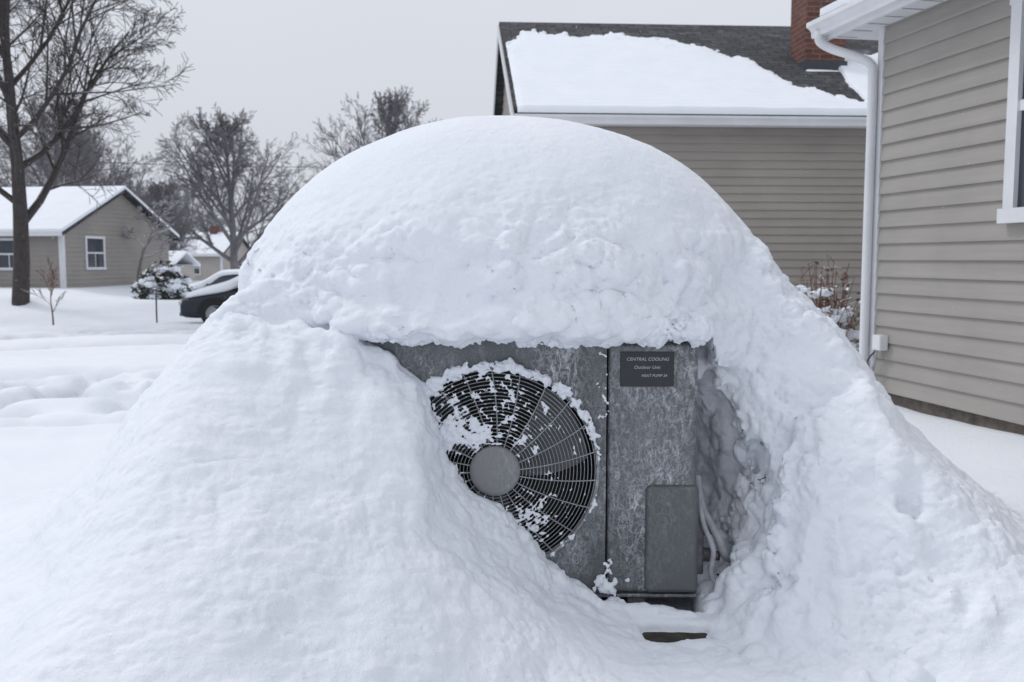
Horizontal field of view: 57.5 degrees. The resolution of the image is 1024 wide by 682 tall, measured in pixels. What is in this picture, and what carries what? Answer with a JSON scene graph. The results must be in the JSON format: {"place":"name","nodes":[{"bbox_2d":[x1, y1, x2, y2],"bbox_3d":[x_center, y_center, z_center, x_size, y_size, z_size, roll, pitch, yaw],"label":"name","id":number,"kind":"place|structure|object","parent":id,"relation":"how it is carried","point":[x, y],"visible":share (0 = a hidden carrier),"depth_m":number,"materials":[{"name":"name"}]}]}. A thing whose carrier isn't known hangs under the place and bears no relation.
{"place":"outdoors","nodes":[
{"label":"outdoors","id":0,"kind":"place"},
{"bbox_2d":[84,238,87,266],"bbox_3d":[-15.056,-3.118,33.000,0.040,1.020,0.090,1,5,8],"label":"gable window jamb","id":1,"kind":"object","parent":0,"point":[86,256],"visible":1,"depth_m":32.98,"materials":[{"name":"white wood"}]},
{"bbox_2d":[103,239,105,266],"bbox_3d":[-14.901,-3.214,34.095,0.040,1.020,0.090,1,5,8],"label":"gable window jamb","id":2,"kind":"object","parent":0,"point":[104,256],"visible":1,"depth_m":34.07,"materials":[{"name":"white wood"}]},
{"bbox_2d":[0,0,852,244],"label":"sky","id":3,"kind":"structure","parent":0,"point":[292,79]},
{"bbox_2d":[0,281,1023,506],"bbox_3d":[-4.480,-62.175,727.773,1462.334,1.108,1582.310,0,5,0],"label":"snowy ground","id":4,"kind":"structure","parent":0,"point":[63,414],"depth_m":8.11,"materials":[{"name":"white snow"}]},
{"bbox_2d":[21,256,64,324],"bbox_3d":[-10.232,-1.086,20.421,0.882,1.545,0.440,-4,6,-39],"label":"sapling","id":5,"kind":"object","parent":4,"relation":"on","point":[52,272],"visible":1,"depth_m":20.48,"materials":[{"name":"brown plant"}]},
{"bbox_2d":[0,94,144,197],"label":"bare tree","id":6,"kind":"object","parent":4,"relation":"on","point":[43,164],"visible":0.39,"depth_m":45.15,"materials":[{"name":"grey plant"}]},
{"bbox_2d":[0,0,194,305],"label":"bare tree","id":7,"kind":"object","parent":4,"relation":"on","point":[23,214],"visible":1,"depth_m":23.87,"materials":[{"name":"brown plant"}]},
{"bbox_2d":[31,124,173,200],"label":"bare tree","id":8,"kind":"object","parent":4,"relation":"on","point":[128,176],"visible":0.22,"depth_m":61.13,"materials":[{"name":"brown plant"}]},
{"bbox_2d":[65,195,168,287],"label":"gable wall","id":9,"kind":"structure","parent":4,"relation":"on","point":[110,221],"depth_m":34.81,"materials":[{"name":"beige plastic"}]},
{"bbox_2d":[87,238,103,266],"bbox_3d":[-14.991,-3.166,33.549,0.006,1.092,1.092,1,5,8],"label":"gable window glass","id":10,"kind":"object","parent":9,"relation":"attached to","point":[94,245],"visible":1,"depth_m":33.56,"materials":[{"name":"grey glass"}]},
{"bbox_2d":[84,236,104,238],"bbox_3d":[-14.977,-3.719,33.499,0.044,0.090,1.220,1,5,8],"label":"gable window head","id":11,"kind":"object","parent":10,"relation":"attached to","point":[96,237],"visible":1,"depth_m":33.50},
{"bbox_2d":[85,267,106,269],"bbox_3d":[-14.970,-2.613,33.595,0.058,0.090,1.240,1,5,8],"label":"gable window sill","id":12,"kind":"structure","parent":10,"relation":"attached to","point":[95,268],"depth_m":33.56,"materials":[{"name":"white wood"}]},
{"bbox_2d":[88,252,103,253],"bbox_3d":[-14.981,-3.166,33.548,0.022,0.060,1.020,1,5,8],"label":"gable window rail","id":13,"kind":"object","parent":10,"relation":"attached to","point":[95,252],"visible":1,"depth_m":33.57,"materials":[{"name":"white wood"}]},
{"bbox_2d":[6,168,268,245],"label":"distant trees","id":14,"kind":"object","parent":4,"relation":"on","point":[212,221],"visible":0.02,"depth_m":99.46,"materials":[{"name":"grey plant"}]},
{"bbox_2d":[6,157,277,166],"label":"utility line","id":15,"kind":"object","parent":4,"relation":"on","point":[169,164],"visible":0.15,"depth_m":54.17,"materials":[{"name":"black metal"}]},
{"bbox_2d":[122,193,186,281],"bbox_3d":[-13.795,-3.815,35.645,2.669,3.647,1.862,0,5,0],"label":"ornamental tree","id":16,"kind":"object","parent":4,"relation":"on","point":[164,224],"visible":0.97,"depth_m":35.36,"materials":[{"name":"plant"}]},
{"bbox_2d":[155,293,157,322],"bbox_3d":[-8.200,-0.733,21.518,0.036,0.750,0.035,0,5,0],"label":"marker post","id":17,"kind":"object","parent":4,"relation":"on","point":[156,307],"visible":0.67,"depth_m":21.50,"materials":[{"name":"grey wood"}]},
{"bbox_2d":[130,260,196,299],"bbox_3d":[-10.963,-1.841,29.433,2.165,1.474,2.065,0,5,0],"label":"evergreen shrub","id":18,"kind":"object","parent":4,"relation":"on","point":[166,282],"visible":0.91,"depth_m":29.04,"materials":[{"name":"green plant"}]},
{"bbox_2d":[133,177,206,252],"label":"bare tree","id":19,"kind":"object","parent":4,"relation":"on","point":[154,191],"visible":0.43,"depth_m":58.74,"materials":[{"name":"brown plant"}]},
{"bbox_2d":[146,198,205,251],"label":"bare tree","id":20,"kind":"object","parent":4,"relation":"on","point":[172,246],"visible":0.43,"depth_m":51.44,"materials":[{"name":"brown plant"}]},
{"bbox_2d":[169,251,200,280],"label":"detached garage","id":21,"kind":"structure","parent":4,"relation":"on","point":[187,261],"depth_m":41.90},
{"bbox_2d":[179,276,237,321],"bbox_3d":[-5.340,-1.100,21.239,4.104,1.450,1.856,-1,5,-10],"label":"parked car","id":22,"kind":"object","parent":4,"relation":"on","point":[203,303],"visible":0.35,"depth_m":20.24,"materials":[{"name":"paint"}]},
{"bbox_2d":[177,226,250,280],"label":"distant cottage","id":23,"kind":"structure","parent":4,"relation":"on","point":[211,261],"depth_m":73.34,"materials":[{"name":"concrete"}]},
{"bbox_2d":[194,267,198,273],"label":"window glass","id":24,"kind":"structure","parent":23,"relation":"in","point":[196,269],"depth_m":73.34,"materials":[{"name":"grey glass"}]},
{"bbox_2d":[188,269,239,291],"bbox_3d":[-10.104,-1.859,33.590,4.104,1.450,1.857,-1,5,-12],"label":"parked car","id":25,"kind":"object","parent":4,"relation":"on","point":[222,276],"visible":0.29,"depth_m":32.88,"materials":[{"name":"silver metal"}]},
{"bbox_2d":[140,102,317,268],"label":"bare tree","id":26,"kind":"object","parent":4,"relation":"on","point":[220,131],"visible":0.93,"depth_m":54.30,"materials":[{"name":"grey plant"}]},
{"bbox_2d":[301,85,441,172],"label":"bare tree","id":27,"kind":"object","parent":4,"relation":"on","point":[394,109],"visible":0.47,"depth_m":47.54,"materials":[{"name":"brown plant"}]},
{"bbox_2d":[0,115,1023,681],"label":"snow mound","id":28,"kind":"object","parent":4,"relation":"on","point":[268,485],"visible":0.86,"depth_m":2.55,"materials":[{"name":"white snow"}]},
{"bbox_2d":[642,632,706,642],"bbox_3d":[0.475,0.881,2.679,0.290,0.078,0.135,0,5,0],"label":"wooden plank","id":29,"kind":"object","parent":28,"relation":"on","point":[666,637],"visible":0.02,"depth_m":2.66,"materials":[{"name":"brown wood"}]},
{"bbox_2d":[365,312,730,603],"bbox_3d":[0.214,0.357,2.927,1.292,0.949,0.510,0,5,0],"label":"air conditioner condenser","id":30,"kind":"object","parent":4,"relation":"on","point":[578,461],"visible":0.56,"depth_m":2.76,"materials":[{"name":"grey metal"}]},
{"bbox_2d":[795,255,860,351],"bbox_3d":[3.071,-0.179,9.318,0.999,1.361,1.092,-3,6,-28],"label":"foundation shrub","id":31,"kind":"object","parent":4,"relation":"on","point":[840,316],"visible":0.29,"depth_m":9.18,"materials":[{"name":"brown plant"}]},
{"bbox_2d":[872,350,877,379],"bbox_3d":[2.593,0.304,6.750,0.076,0.507,0.131,-4,7,-40],"label":"cable","id":32,"kind":"object","parent":4,"relation":"on","point":[875,357],"visible":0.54,"depth_m":6.71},
{"bbox_2d":[888,393,1023,434],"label":"foundation","id":33,"kind":"object","parent":4,"relation":"on","point":[932,409],"depth_m":6.00,"materials":[{"name":"concrete"}]},
{"bbox_2d":[868,27,886,369],"bbox_3d":[2.675,-0.935,6.788,0.074,2.620,0.062,-1,5,-11],"label":"corner post","id":34,"kind":"object","parent":33,"relation":"on","point":[878,163],"visible":0.31,"depth_m":6.76,"materials":[{"name":"white plastic"}]},
{"bbox_2d":[814,31,877,362],"bbox_3d":[2.445,-1.038,6.918,0.461,2.502,0.099,4,6,35],"label":"downspout","id":35,"kind":"object","parent":34,"relation":"attached to","point":[868,62],"visible":0.89,"depth_m":6.79,"materials":[{"name":"white metal"}]},
{"bbox_2d":[873,0,1023,424],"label":"side wall","id":36,"kind":"structure","parent":33,"relation":"on","point":[950,276],"depth_m":5.98,"materials":[{"name":"beige plastic"}]},
{"bbox_2d":[872,334,887,350],"bbox_3d":[2.643,0.011,6.700,0.069,0.110,0.100,-1,5,-11],"label":"outlet box","id":37,"kind":"object","parent":36,"relation":"attached to","point":[879,342],"visible":1,"depth_m":6.66,"materials":[{"name":"white plastic"}]},
{"bbox_2d":[836,0,945,39],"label":"soffit","id":38,"kind":"structure","parent":36,"relation":"on","point":[873,34],"depth_m":6.50,"materials":[{"name":"white metal"}]},
{"bbox_2d":[996,207,1023,223],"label":"side window sill","id":39,"kind":"structure","parent":36,"relation":"attached to","point":[1010,215],"depth_m":5.37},
{"bbox_2d":[1002,1,1023,208],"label":"side window jamb","id":40,"kind":"object","parent":36,"relation":"attached to","point":[1013,124],"visible":0.85,"depth_m":5.36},
{"bbox_2d":[1010,0,1023,4],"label":"side window head","id":41,"kind":"object","parent":36,"relation":"attached to","point":[1012,2],"visible":0.5,"depth_m":5.33},
{"bbox_2d":[1017,73,1023,206],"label":"side window glass","id":42,"kind":"object","parent":36,"relation":"attached to","point":[1020,202],"visible":0.33,"depth_m":5.34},
{"bbox_2d":[1019,99,1023,110],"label":"side window rail","id":43,"kind":"object","parent":36,"relation":"attached to","point":[1021,105],"visible":1,"depth_m":5.31,"materials":[{"name":"white plastic"}]},
{"bbox_2d":[806,69,839,71],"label":"chimney snow","id":44,"kind":"structure","parent":0,"point":[823,70],"depth_m":13.59,"materials":[{"name":"white snow"}]},
{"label":"roof","id":45,"kind":"object","parent":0,"visible":0},
{"bbox_2d":[820,0,851,15],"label":"roof snow","id":46,"kind":"structure","parent":45,"relation":"on","point":[831,7],"depth_m":6.79,"materials":[{"name":"white snow"}]},
{"bbox_2d":[824,0,919,40],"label":"fascia","id":47,"kind":"structure","parent":45,"relation":"attached to","point":[892,9],"depth_m":6.35,"materials":[{"name":"white metal"}]},
{"bbox_2d":[806,0,904,38],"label":"gutter","id":48,"kind":"object","parent":47,"relation":"attached to","point":[844,16],"visible":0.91,"depth_m":6.50,"materials":[{"name":"white metal"}]},
{"bbox_3d":[5.443,-0.228,16.332,11.410,0.448,8.036,0,5,0],"label":"foundation","id":49,"kind":"object","parent":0,"visible":0},
{"bbox_2d":[502,69,514,114],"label":"gable wall","id":50,"kind":"structure","parent":49,"relation":"on","point":[505,107],"depth_m":16.43,"materials":[{"name":"beige plastic"}]},
{"bbox_2d":[594,126,865,330],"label":"front wall","id":51,"kind":"structure","parent":49,"relation":"on","point":[796,205],"depth_m":12.32,"materials":[{"name":"beige plastic"}]},
{"bbox_2d":[499,22,878,116],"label":"roof front","id":52,"kind":"structure","parent":51,"relation":"on","point":[766,47],"depth_m":14.86,"materials":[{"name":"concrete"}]},
{"bbox_2d":[494,27,505,115],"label":"roof back","id":53,"kind":"structure","parent":52,"relation":"attached to","point":[499,93],"depth_m":17.05,"materials":[{"name":"concrete"}]},
{"bbox_2d":[492,26,498,114],"bbox_3d":[-0.351,-4.302,17.621,0.023,2.270,4.000,0,5,-3],"label":"rake back","id":54,"kind":"object","parent":53,"relation":"attached to","point":[495,72],"visible":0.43,"depth_m":16.42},
{"bbox_2d":[498,25,513,115],"bbox_3d":[-0.107,-3.969,13.642,0.023,2.240,4.000,0,5,-3],"label":"rake front","id":55,"kind":"object","parent":52,"relation":"attached to","point":[506,78],"visible":0.79,"depth_m":13.24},
{"bbox_2d":[514,114,866,126],"bbox_3d":[5.602,-2.813,12.021,11.160,0.110,0.110,0,5,-3],"label":"gutter","id":56,"kind":"object","parent":52,"relation":"attached to","point":[709,120],"visible":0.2,"depth_m":11.80,"materials":[{"name":"white metal"}]},
{"bbox_2d":[505,29,877,115],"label":"roof snow","id":57,"kind":"structure","parent":52,"relation":"on","point":[610,72],"depth_m":12.80,"materials":[{"name":"white snow"}]},
{"bbox_2d":[790,0,844,62],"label":"chimney","id":58,"kind":"object","parent":52,"relation":"on","point":[803,46],"visible":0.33,"depth_m":13.69,"materials":[{"name":"red brick"}]},
{"bbox_2d":[798,60,847,68],"bbox_3d":[4.572,-3.877,14.028,0.700,0.520,0.719,0,5,0],"label":"chimney flashing","id":59,"kind":"object","parent":58,"relation":"attached to","point":[808,64],"visible":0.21,"depth_m":13.67,"materials":[{"name":"grey metal"}]},
{"bbox_2d":[585,124,865,127],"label":"soffit","id":60,"kind":"structure","parent":51,"relation":"attached to","point":[725,126],"depth_m":12.12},
{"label":"back wall","id":61,"kind":"object","parent":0,"visible":0},
{"bbox_2d":[122,190,179,240],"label":"roof back","id":62,"kind":"structure","parent":61,"relation":"on","point":[131,198],"depth_m":36.46,"materials":[{"name":"concrete"}]},
{"bbox_2d":[125,186,178,236],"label":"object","id":63,"kind":"structure","parent":62,"relation":"on","point":[147,207],"depth_m":36.48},
{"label":"foundation","id":64,"kind":"object","parent":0,"visible":0},
{"bbox_2d":[0,236,59,287],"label":"front wall","id":65,"kind":"structure","parent":64,"relation":"on","point":[42,248],"depth_m":31.80,"materials":[{"name":"beige plastic"}]},
{"bbox_2d":[0,241,12,267],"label":"window glass","id":66,"kind":"object","parent":65,"relation":"attached to","point":[6,246],"visible":0.44,"depth_m":31.95,"materials":[{"name":"grey glass"}]},
{"bbox_2d":[0,238,12,240],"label":"window head","id":67,"kind":"object","parent":66,"relation":"attached to","point":[6,239],"depth_m":31.86},
{"bbox_2d":[58,234,66,287],"bbox_3d":[-15.291,-2.751,31.727,0.140,1.990,0.150,1,5,8],"label":"trim","id":68,"kind":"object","parent":65,"relation":"attached to","point":[62,259],"visible":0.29,"depth_m":31.68,"materials":[{"name":"white wood"}]},
{"bbox_2d":[62,189,125,235],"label":"roof front","id":69,"kind":"structure","parent":65,"relation":"on","point":[71,227],"depth_m":32.76,"materials":[{"name":"concrete"}]},
{"bbox_2d":[0,232,61,235],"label":"gutter","id":70,"kind":"object","parent":69,"relation":"attached to","point":[35,233],"visible":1,"depth_m":31.20,"materials":[{"name":"white metal"}]},
{"bbox_2d":[0,186,124,231],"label":"snowy roof","id":71,"kind":"structure","parent":69,"relation":"on","point":[62,208],"depth_m":33.27,"materials":[{"name":"white snow"}]}
]}

